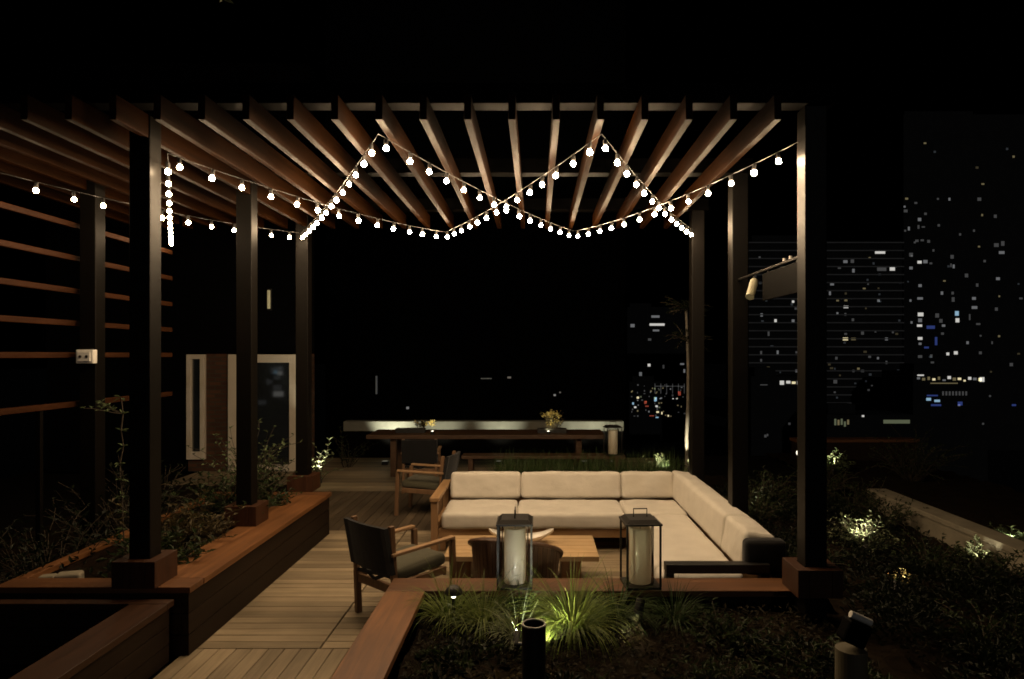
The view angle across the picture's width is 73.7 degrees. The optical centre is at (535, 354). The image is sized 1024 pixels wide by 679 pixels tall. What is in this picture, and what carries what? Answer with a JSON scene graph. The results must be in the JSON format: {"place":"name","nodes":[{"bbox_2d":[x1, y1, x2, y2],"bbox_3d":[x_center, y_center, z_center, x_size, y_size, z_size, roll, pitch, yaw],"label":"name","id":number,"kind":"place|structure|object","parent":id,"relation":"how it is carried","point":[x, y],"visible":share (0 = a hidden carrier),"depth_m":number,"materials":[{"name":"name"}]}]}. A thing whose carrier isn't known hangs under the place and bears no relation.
{"place":"outdoors","nodes":[
{"label":"outdoors","id":0,"kind":"place"},
{"bbox_2d":[0,484,286,583],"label":"soil","id":1,"kind":"structure","parent":0,"point":[55,536],"depth_m":7.96,"materials":[{"name":"brown soil"}]},
{"bbox_2d":[0,518,45,570],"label":"shrub","id":2,"kind":"object","parent":1,"relation":"on","point":[5,559],"visible":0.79,"depth_m":5.30,"materials":[{"name":"green plant"}]},
{"bbox_2d":[0,497,128,583],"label":"shrub","id":3,"kind":"object","parent":1,"relation":"on","point":[39,556],"visible":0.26,"depth_m":5.64,"materials":[{"name":"green plant"}]},
{"bbox_2d":[0,201,171,563],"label":"slat screen","id":4,"kind":"object","parent":1,"relation":"on","point":[38,409],"visible":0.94,"depth_m":6.02,"materials":[{"name":"brown wood"}]},
{"bbox_2d":[23,474,211,551],"bbox_3d":[-4.008,1.617,6.584,1.560,1.033,1.586,0,0,38],"label":"shrub","id":5,"kind":"object","parent":1,"relation":"on","point":[107,525],"visible":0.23,"depth_m":6.38,"materials":[{"name":"green plant"}]},
{"bbox_2d":[48,452,225,534],"bbox_3d":[-4.251,1.569,7.483,1.782,1.130,1.456,0,0,-3],"label":"shrub","id":6,"kind":"object","parent":1,"relation":"on","point":[170,488],"visible":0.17,"depth_m":7.31,"materials":[{"name":"green plant"}]},
{"bbox_2d":[225,446,294,490],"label":"shrub","id":7,"kind":"object","parent":1,"relation":"on","point":[279,474],"visible":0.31,"depth_m":10.60,"materials":[{"name":"green plant"}]},
{"bbox_2d":[74,508,229,577],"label":"soil","id":8,"kind":"structure","parent":0,"point":[96,569],"depth_m":5.63,"materials":[{"name":"brown soil"}]},
{"bbox_2d":[38,573,56,577],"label":"stone block","id":9,"kind":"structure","parent":8,"relation":"on","point":[52,575],"depth_m":5.18,"materials":[{"name":"stone"}]},
{"bbox_2d":[54,570,83,577],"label":"stone block","id":10,"kind":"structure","parent":8,"relation":"on","point":[73,574],"depth_m":5.10,"materials":[{"name":"stone"}]},
{"bbox_2d":[81,395,128,556],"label":"vine","id":11,"kind":"object","parent":8,"relation":"on","point":[112,408],"visible":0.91,"depth_m":5.98,"materials":[{"name":"green plant"}]},
{"bbox_2d":[89,516,216,577],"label":"shrub","id":12,"kind":"object","parent":8,"relation":"on","point":[167,545],"visible":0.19,"depth_m":5.52,"materials":[{"name":"green plant"}]},
{"bbox_2d":[106,489,245,553],"bbox_3d":[-3.182,1.503,5.982,1.019,0.601,1.026,0,0,13],"label":"shrub","id":13,"kind":"object","parent":8,"relation":"on","point":[175,518],"visible":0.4,"depth_m":6.06,"materials":[{"name":"green plant"}]},
{"bbox_2d":[161,508,237,547],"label":"shrub","id":14,"kind":"object","parent":8,"relation":"on","point":[211,529],"visible":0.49,"depth_m":6.17,"materials":[{"name":"green plant"}]},
{"bbox_2d":[163,465,283,529],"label":"shrub","id":15,"kind":"object","parent":8,"relation":"on","point":[217,508],"visible":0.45,"depth_m":6.88,"materials":[{"name":"green plant"}]},
{"bbox_2d":[186,418,302,497],"bbox_3d":[-3.257,1.283,7.811,1.187,1.040,1.414,0,0,-6],"label":"shrub","id":16,"kind":"object","parent":8,"relation":"on","point":[269,463],"visible":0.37,"depth_m":7.78,"materials":[{"name":"green plant"}]},
{"bbox_2d":[235,467,301,507],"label":"shrub","id":17,"kind":"object","parent":8,"relation":"on","point":[265,493],"visible":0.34,"depth_m":7.51,"materials":[{"name":"green plant"}]},
{"bbox_2d":[0,456,869,678],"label":"roof terrace","id":18,"kind":"structure","parent":0,"point":[17,496],"depth_m":11.17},
{"bbox_2d":[0,599,173,678],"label":"planter box","id":19,"kind":"object","parent":18,"relation":"on","point":[86,638],"visible":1,"depth_m":4.64,"materials":[{"name":"wood"}]},
{"bbox_2d":[153,649,348,678],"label":"deck entry","id":20,"kind":"object","parent":18,"relation":"on","point":[260,664],"visible":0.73,"depth_m":4.73,"materials":[{"name":"wood"}]},
{"bbox_2d":[313,491,442,531],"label":"deck","id":21,"kind":"structure","parent":18,"relation":"on","point":[374,508],"depth_m":9.47,"materials":[{"name":"wood"}]},
{"bbox_2d":[394,451,460,515],"bbox_3d":[-1.458,1.744,9.289,0.773,0.810,0.595,0,0,10],"label":"sling chair","id":22,"kind":"object","parent":21,"relation":"on","point":[426,484],"visible":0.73,"depth_m":9.07,"materials":[{"name":"wood"}]},
{"bbox_2d":[197,530,628,651],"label":"deck","id":23,"kind":"structure","parent":18,"relation":"on","point":[305,601],"depth_m":5.92,"materials":[{"name":"wood"}]},
{"bbox_2d":[0,492,331,655],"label":"planter box","id":24,"kind":"object","parent":23,"relation":"on","point":[220,586],"visible":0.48,"depth_m":5.52,"materials":[{"name":"wood"}]},
{"bbox_2d":[343,515,456,612],"bbox_3d":[-1.132,1.744,5.703,0.595,0.810,0.773,0,0,42],"label":"sling chair","id":25,"kind":"object","parent":23,"relation":"on","point":[373,550],"visible":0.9,"depth_m":5.53,"materials":[{"name":"fabric"}]},
{"bbox_2d":[0,83,842,624],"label":"pergola","id":26,"kind":"object","parent":23,"relation":"on","point":[88,147],"visible":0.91,"depth_m":5.18,"materials":[{"name":"wood"}]},
{"bbox_2d":[76,350,96,363],"bbox_3d":[-4.205,0.020,6.380,0.160,0.130,0.087,0,0,0],"label":"junction box","id":27,"kind":"object","parent":26,"relation":"attached to","point":[86,356],"visible":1,"depth_m":6.36,"materials":[{"name":"white plastic"}]},
{"bbox_2d":[0,134,798,238],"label":"string light","id":28,"kind":"object","parent":26,"relation":"hanging from","point":[429,172],"visible":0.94,"depth_m":5.99,"materials":[{"name":"white glass"}]},
{"bbox_2d":[165,134,693,245],"bbox_3d":[-1.225,-1.377,6.460,6.196,0.302,3.486,0,0,0],"label":"string light","id":29,"kind":"object","parent":26,"relation":"hanging from","point":[358,220],"visible":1,"depth_m":5.86,"materials":[{"name":"white glass"}]},
{"bbox_2d":[746,276,757,299],"bbox_3d":[1.876,-0.579,5.925,0.072,0.221,0.193,0,0,33],"label":"spotlight","id":30,"kind":"object","parent":26,"relation":"hanging from","point":[751,289],"visible":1,"depth_m":5.89,"materials":[{"name":"beige metal"}]},
{"bbox_2d":[763,260,796,300],"bbox_3d":[1.913,-0.572,5.300,0.024,0.243,0.860,0,0,0],"label":"heater panel","id":31,"kind":"object","parent":26,"relation":"hanging from","point":[780,282],"visible":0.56,"depth_m":5.31,"materials":[{"name":"paint"}]},
{"bbox_2d":[468,537,562,577],"bbox_3d":[-0.176,1.795,5.664,0.798,0.712,0.744,0,0,14],"label":"tub chair","id":32,"kind":"object","parent":23,"relation":"on","point":[484,554],"visible":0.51,"depth_m":5.42,"materials":[{"name":"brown wood"}]},
{"bbox_2d":[445,535,598,577],"bbox_3d":[-0.130,1.970,6.417,1.380,0.351,0.714,0,0,0],"label":"coffee table","id":33,"kind":"object","parent":23,"relation":"on","point":[577,547],"visible":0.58,"depth_m":6.22,"materials":[{"name":"brown wood"}]},
{"bbox_2d":[489,528,553,540],"bbox_3d":[-0.140,1.728,6.520,0.620,0.133,0.214,0,0,0],"label":"bowl","id":34,"kind":"object","parent":33,"relation":"on","point":[537,536],"visible":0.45,"depth_m":6.55,"materials":[{"name":"white ceramic"}]},
{"bbox_2d":[330,578,796,678],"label":"planter box","id":35,"kind":"object","parent":23,"relation":"on","point":[385,633],"visible":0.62,"depth_m":4.92,"materials":[{"name":"wood"}]},
{"bbox_2d":[496,507,532,589],"bbox_3d":[-0.155,1.417,5.045,0.268,0.563,0.268,0,0,0],"label":"lantern","id":36,"kind":"object","parent":35,"relation":"on","point":[515,525],"visible":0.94,"depth_m":4.97,"materials":[{"name":"metal"}]},
{"bbox_2d":[619,508,662,590],"bbox_3d":[0.770,1.417,5.045,0.268,0.563,0.268,0,0,-4],"label":"lantern","id":37,"kind":"object","parent":35,"relation":"on","point":[641,548],"visible":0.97,"depth_m":4.97,"materials":[{"name":"metal"}]},
{"bbox_2d":[430,471,785,577],"bbox_3d":[0.405,1.776,6.840,3.100,0.740,3.200,0,0,0],"label":"corner sofa","id":38,"kind":"object","parent":23,"relation":"on","point":[708,531],"visible":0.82,"depth_m":7.44,"materials":[{"name":"beige fabric"}]},
{"bbox_2d":[161,458,674,490],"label":"deck","id":39,"kind":"structure","parent":18,"relation":"on","point":[366,474],"depth_m":12.33,"materials":[{"name":"wood"}]},
{"bbox_2d":[46,63,313,470],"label":"brick building","id":40,"kind":"structure","parent":39,"relation":"on","point":[198,367],"depth_m":12.53,"materials":[{"name":"white paint"}]},
{"bbox_2d":[186,354,205,459],"bbox_3d":[-6.230,0.961,12.550,0.332,1.922,0.140,0,0,0],"label":"window","id":41,"kind":"structure","parent":40,"relation":"in","point":[195,363],"depth_m":12.49,"materials":[{"name":"white paint"}]},
{"bbox_2d":[228,354,295,470],"bbox_3d":[-5.000,1.070,12.550,1.270,2.140,0.140,0,0,0],"label":"door","id":42,"kind":"structure","parent":40,"relation":"in","point":[276,373],"depth_m":12.54,"materials":[{"name":"white paint"}]},
{"bbox_2d":[267,289,271,310],"bbox_3d":[-4.883,-1.006,12.502,0.080,0.400,0.085,0,0,0],"label":"wall lamp","id":43,"kind":"object","parent":40,"relation":"attached to","point":[269,299],"visible":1,"depth_m":12.46,"materials":[{"name":"beige metal"}]},
{"bbox_2d":[312,437,342,478],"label":"shrub","id":44,"kind":"object","parent":39,"relation":"on","point":[316,468],"visible":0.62,"depth_m":11.43,"materials":[{"name":"green plant"}]},
{"bbox_2d":[332,426,377,467],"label":"shrub","id":45,"kind":"object","parent":39,"relation":"on","point":[346,459],"visible":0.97,"depth_m":13.01,"materials":[{"name":"green plant"}]},
{"bbox_2d":[401,439,441,488],"bbox_3d":[-1.857,1.744,11.088,0.595,0.810,0.773,0,0,-3],"label":"sling chair","id":46,"kind":"object","parent":39,"relation":"on","point":[421,451],"visible":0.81,"depth_m":10.76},
{"bbox_2d":[343,420,623,457],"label":"parapet wall","id":47,"kind":"structure","parent":39,"relation":"on","point":[356,432],"depth_m":14.20,"materials":[{"name":"paint"}]},
{"bbox_2d":[366,429,604,476],"bbox_3d":[-0.875,1.773,12.297,4.150,0.746,0.895,0,0,0],"label":"dining table","id":48,"kind":"object","parent":39,"relation":"on","point":[577,435],"visible":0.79,"depth_m":11.95,"materials":[{"name":"wood"}]},
{"bbox_2d":[395,420,435,432],"bbox_3d":[-2.138,1.276,12.225,0.725,0.244,0.227,0,0,0],"label":"table planter","id":49,"kind":"object","parent":48,"relation":"on","point":[422,424],"visible":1,"depth_m":12.13,"materials":[{"name":"black metal"}]},
{"bbox_2d":[537,409,566,432],"bbox_3d":[0.286,1.190,12.172,0.520,0.417,0.397,0,0,0],"label":"table planter","id":50,"kind":"object","parent":48,"relation":"on","point":[553,428],"visible":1,"depth_m":12.15,"materials":[{"name":"black metal"}]},
{"bbox_2d":[461,453,625,470],"bbox_3d":[0.125,1.923,11.600,2.750,0.446,0.340,0,0,0],"label":"bench","id":51,"kind":"object","parent":39,"relation":"on","point":[470,457],"visible":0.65,"depth_m":11.45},
{"bbox_2d":[603,421,622,455],"bbox_3d":[1.300,1.416,11.550,0.268,0.563,0.268,0,0,-10],"label":"lantern","id":52,"kind":"object","parent":51,"relation":"on","point":[612,438],"visible":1,"depth_m":11.48,"materials":[{"name":"metal"}]},
{"bbox_2d":[867,489,1023,580],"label":"garden wall","id":53,"kind":"structure","parent":18,"relation":"on","point":[937,522],"depth_m":7.61,"materials":[{"name":"concrete"}]},
{"bbox_2d":[0,364,1023,492],"bbox_3d":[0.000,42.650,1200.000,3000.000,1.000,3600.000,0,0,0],"label":"ground","id":54,"kind":"structure","parent":0,"point":[22,387],"depth_m":373.37,"materials":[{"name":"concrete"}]},
{"bbox_2d":[325,0,625,455],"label":"neighbour block","id":55,"kind":"structure","parent":54,"relation":"on","point":[510,319],"depth_m":24.00,"materials":[{"name":"black"}]},
{"bbox_2d":[626,303,688,379],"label":"office tower","id":56,"kind":"structure","parent":54,"relation":"on","point":[648,329],"depth_m":420.00,"materials":[{"name":"black"}]},
{"bbox_2d":[650,323,664,325],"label":"window","id":57,"kind":"structure","parent":56,"relation":"in","point":[651,324],"depth_m":419.89,"materials":[{"name":"white"}]},
{"bbox_2d":[626,376,688,440],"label":"street block","id":58,"kind":"structure","parent":54,"relation":"on","point":[655,410],"depth_m":330.00,"materials":[{"name":"black"}]},
{"bbox_2d":[748,367,796,455],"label":"building","id":59,"kind":"structure","parent":54,"relation":"on","point":[772,411],"depth_m":200.00,"materials":[{"name":"black"}]},
{"bbox_2d":[726,235,903,455],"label":"apartment block","id":60,"kind":"structure","parent":54,"relation":"on","point":[864,314],"depth_m":250.00,"materials":[{"name":"black"}]},
{"bbox_2d":[827,403,912,437],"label":"building","id":61,"kind":"structure","parent":54,"relation":"on","point":[846,420],"depth_m":180.00,"materials":[{"name":"black"}]},
{"bbox_2d":[883,420,909,422],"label":"window","id":62,"kind":"structure","parent":61,"relation":"in","point":[884,421],"depth_m":179.89,"materials":[{"name":"grey"}]},
{"bbox_2d":[882,363,990,480],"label":"building","id":63,"kind":"structure","parent":54,"relation":"on","point":[950,407],"depth_m":220.00,"materials":[{"name":"black"}]},
{"bbox_2d":[860,111,1023,449],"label":"skyscraper","id":64,"kind":"structure","parent":54,"relation":"on","point":[942,195],"depth_m":300.00,"materials":[{"name":"black"}]},
{"bbox_2d":[0,0,1023,368],"label":"sky","id":65,"kind":"structure","parent":0,"point":[885,59],"materials":[{"name":"black"}]},
{"bbox_2d":[397,611,925,678],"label":"soil","id":66,"kind":"structure","parent":0,"point":[893,661],"depth_m":4.22,"materials":[{"name":"brown soil"}]},
{"bbox_2d":[391,560,502,643],"bbox_3d":[-0.604,1.675,4.734,0.868,0.496,0.838,0,0,0],"label":"grass tuft","id":67,"kind":"object","parent":66,"relation":"on","point":[445,608],"visible":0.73,"depth_m":4.74,"materials":[{"name":"plant"}]},
{"bbox_2d":[398,636,505,678],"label":"shrub","id":68,"kind":"object","parent":66,"relation":"on","point":[465,661],"visible":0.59,"depth_m":4.09,"materials":[{"name":"green plant"}]},
{"bbox_2d":[444,584,462,616],"bbox_3d":[-0.570,1.748,4.720,0.130,0.305,0.130,0,0,0],"label":"garden light","id":69,"kind":"object","parent":66,"relation":"on","point":[450,591],"visible":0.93,"depth_m":4.69,"materials":[{"name":"black metal"}]},
{"bbox_2d":[417,560,546,645],"bbox_3d":[-0.369,1.753,4.660,0.914,0.653,0.958,0,0,0],"label":"grass tuft","id":70,"kind":"object","parent":66,"relation":"on","point":[481,608],"visible":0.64,"depth_m":4.62,"materials":[{"name":"plant"}]},
{"bbox_2d":[456,667,521,678],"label":"shrub","id":71,"kind":"object","parent":66,"relation":"on","point":[485,676],"visible":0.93,"depth_m":3.78,"materials":[{"name":"green plant"}]},
{"bbox_2d":[512,630,521,653],"bbox_3d":[-0.116,1.811,4.240,0.060,0.178,0.110,0,0,5],"label":"garden light","id":72,"kind":"object","parent":66,"relation":"on","point":[518,637],"visible":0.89,"depth_m":4.22,"materials":[{"name":"black metal"}]},
{"bbox_2d":[470,564,567,629],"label":"grass tuft","id":73,"kind":"object","parent":66,"relation":"on","point":[519,606],"visible":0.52,"depth_m":4.78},
{"bbox_2d":[473,585,567,655],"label":"grass tuft","id":74,"kind":"object","parent":66,"relation":"on","point":[511,627],"visible":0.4,"depth_m":4.43,"materials":[{"name":"green plant"}]},
{"bbox_2d":[518,618,545,678],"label":"bollard","id":75,"kind":"object","parent":66,"relation":"on","point":[533,643],"visible":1,"depth_m":3.55,"materials":[{"name":"black metal"}]},
{"bbox_2d":[500,551,654,661],"bbox_3d":[0.258,1.709,4.501,1.089,0.671,1.100,0,0,0],"label":"grass tuft","id":76,"kind":"object","parent":66,"relation":"on","point":[570,617],"visible":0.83,"depth_m":4.52,"materials":[{"name":"plant"}]},
{"bbox_2d":[561,558,675,646],"bbox_3d":[0.561,1.740,4.699,0.957,0.541,0.891,0,0,0],"label":"grass tuft","id":77,"kind":"object","parent":66,"relation":"on","point":[621,607],"visible":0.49,"depth_m":4.64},
{"bbox_2d":[634,598,644,632],"bbox_3d":[0.686,1.758,4.528,0.060,0.285,0.099,0,0,32],"label":"garden light","id":78,"kind":"object","parent":66,"relation":"on","point":[639,604],"visible":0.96,"depth_m":4.51,"materials":[{"name":"black metal"}]},
{"bbox_2d":[627,575,721,642],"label":"grass tuft","id":79,"kind":"object","parent":66,"relation":"on","point":[677,607],"visible":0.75,"depth_m":4.71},
{"bbox_2d":[645,648,777,678],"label":"shrub","id":80,"kind":"object","parent":66,"relation":"on","point":[719,672],"visible":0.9,"depth_m":3.84,"materials":[{"name":"green plant"}]},
{"bbox_2d":[681,597,784,663],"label":"shrub","id":81,"kind":"object","parent":66,"relation":"on","point":[732,630],"visible":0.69,"depth_m":4.37,"materials":[{"name":"green plant"}]},
{"bbox_2d":[747,623,908,678],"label":"shrub","id":82,"kind":"object","parent":66,"relation":"on","point":[789,652],"visible":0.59,"depth_m":3.99,"materials":[{"name":"green plant"}]},
{"bbox_2d":[835,611,872,678],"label":"spotlight","id":83,"kind":"object","parent":66,"relation":"on","point":[854,632],"visible":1,"depth_m":3.06,"materials":[{"name":"beige paint"}]},
{"bbox_2d":[789,437,919,460],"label":"terrace wall","id":84,"kind":"structure","parent":0,"point":[857,448],"depth_m":13.60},
{"bbox_2d":[704,475,1023,678],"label":"soil garden","id":85,"kind":"object","parent":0,"point":[916,663],"visible":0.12,"depth_m":5.26,"materials":[{"name":"brown soil"}]},
{"bbox_2d":[99,490,1023,678],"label":"ground cover","id":86,"kind":"object","parent":85,"relation":"on","point":[610,646],"visible":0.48,"depth_m":4.21,"materials":[{"name":"green plant"}]},
{"bbox_2d":[661,295,712,471],"bbox_3d":[2.155,0.624,9.780,0.774,2.952,0.722,0,0,0],"label":"tree","id":87,"kind":"object","parent":85,"relation":"on","point":[682,306],"visible":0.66,"depth_m":9.77,"materials":[{"name":"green plant"}]},
{"bbox_2d":[419,471,1023,678],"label":"planting","id":88,"kind":"object","parent":85,"relation":"on","point":[990,649],"visible":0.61,"depth_m":5.13,"materials":[{"name":"green plant"}]},
{"bbox_2d":[725,471,796,509],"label":"shrub","id":89,"kind":"object","parent":85,"relation":"on","point":[763,489],"visible":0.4,"depth_m":8.58,"materials":[{"name":"green plant"}]},
{"bbox_2d":[748,484,792,525],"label":"shrub","id":90,"kind":"object","parent":85,"relation":"on","point":[765,517],"visible":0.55,"depth_m":7.51,"materials":[{"name":"green plant"}]},
{"bbox_2d":[748,465,796,501],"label":"shrub","id":91,"kind":"object","parent":85,"relation":"on","point":[772,481],"visible":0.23,"depth_m":9.35,"materials":[{"name":"green plant"}]},
{"bbox_2d":[785,541,854,569],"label":"shrub","id":92,"kind":"object","parent":85,"relation":"on","point":[830,557],"visible":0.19,"depth_m":6.15,"materials":[{"name":"green plant"}]},
{"bbox_2d":[781,460,868,492],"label":"shrub","id":93,"kind":"object","parent":85,"relation":"on","point":[834,487],"visible":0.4,"depth_m":10.39,"materials":[{"name":"green plant"}]},
{"bbox_2d":[827,467,886,512],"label":"shrub","id":94,"kind":"object","parent":85,"relation":"on","point":[861,499],"visible":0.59,"depth_m":9.23,"materials":[{"name":"green plant"}]},
{"bbox_2d":[827,510,905,551],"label":"shrub","id":95,"kind":"object","parent":85,"relation":"on","point":[860,535],"visible":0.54,"depth_m":7.03,"materials":[{"name":"green plant"}]},
{"bbox_2d":[843,490,927,534],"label":"shrub","id":96,"kind":"object","parent":85,"relation":"on","point":[893,521],"visible":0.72,"depth_m":8.19,"materials":[{"name":"green plant"}]},
{"bbox_2d":[892,581,900,592],"bbox_3d":[2.881,1.907,5.454,0.060,0.187,0.110,0,0,31],"label":"garden light","id":97,"kind":"object","parent":85,"relation":"on","point":[895,589],"visible":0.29,"depth_m":5.43,"materials":[{"name":"black metal"}]},
{"bbox_2d":[887,568,921,592],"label":"shrub","id":98,"kind":"object","parent":85,"relation":"on","point":[904,577],"visible":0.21,"depth_m":5.62,"materials":[{"name":"green plant"}]},
{"bbox_2d":[882,526,990,577],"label":"shrub","id":99,"kind":"object","parent":85,"relation":"on","point":[925,557],"visible":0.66,"depth_m":6.36,"materials":[{"name":"green plant"}]},
{"bbox_2d":[945,670,991,678],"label":"shrub","id":100,"kind":"object","parent":85,"relation":"on","point":[981,674],"visible":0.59,"depth_m":3.84,"materials":[{"name":"green plant"}]},
{"bbox_2d":[949,534,994,562],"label":"shrub","id":101,"kind":"object","parent":85,"relation":"on","point":[978,544],"visible":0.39,"depth_m":6.83,"materials":[{"name":"green plant"}]},
{"bbox_2d":[929,598,1023,668],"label":"shrub","id":102,"kind":"object","parent":85,"relation":"on","point":[980,631],"visible":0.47,"depth_m":4.61,"materials":[{"name":"green plant"}]},
{"bbox_2d":[942,540,1023,592],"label":"shrub","id":103,"kind":"object","parent":85,"relation":"on","point":[1001,563],"visible":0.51,"depth_m":6.13,"materials":[{"name":"green plant"}]},
{"bbox_2d":[765,453,1023,539],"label":"soil","id":104,"kind":"structure","parent":0,"point":[982,503],"depth_m":10.50,"materials":[{"name":"brown soil"}]},
{"bbox_2d":[827,449,855,472],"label":"shrub","id":105,"kind":"object","parent":104,"relation":"on","point":[839,463],"visible":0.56,"depth_m":12.12,"materials":[{"name":"green plant"}]},
{"bbox_2d":[863,423,972,485],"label":"shrub","id":106,"kind":"object","parent":104,"relation":"on","point":[921,467],"visible":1,"depth_m":11.34,"materials":[{"name":"green plant"}]},
{"bbox_2d":[988,521,1023,540],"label":"shrub","id":107,"kind":"object","parent":104,"relation":"on","point":[1018,535],"visible":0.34,"depth_m":7.57,"materials":[{"name":"green plant"}]},
{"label":"soil back","id":108,"kind":"structure","parent":0,"visible":0},
{"bbox_2d":[483,446,688,473],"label":"bed grass","id":109,"kind":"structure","parent":108,"relation":"on","point":[564,467],"depth_m":9.10,"materials":[{"name":"plant"}]},
{"bbox_3d":[0.670,1.899,9.085,2.740,0.498,0.930,0,0,0],"label":"planter box","id":110,"kind":"object","parent":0,"visible":0},
{"bbox_2d":[643,452,666,468],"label":"shrub","id":111,"kind":"object","parent":110,"relation":"in","point":[657,460],"visible":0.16,"depth_m":9.62,"materials":[{"name":"green plant"}]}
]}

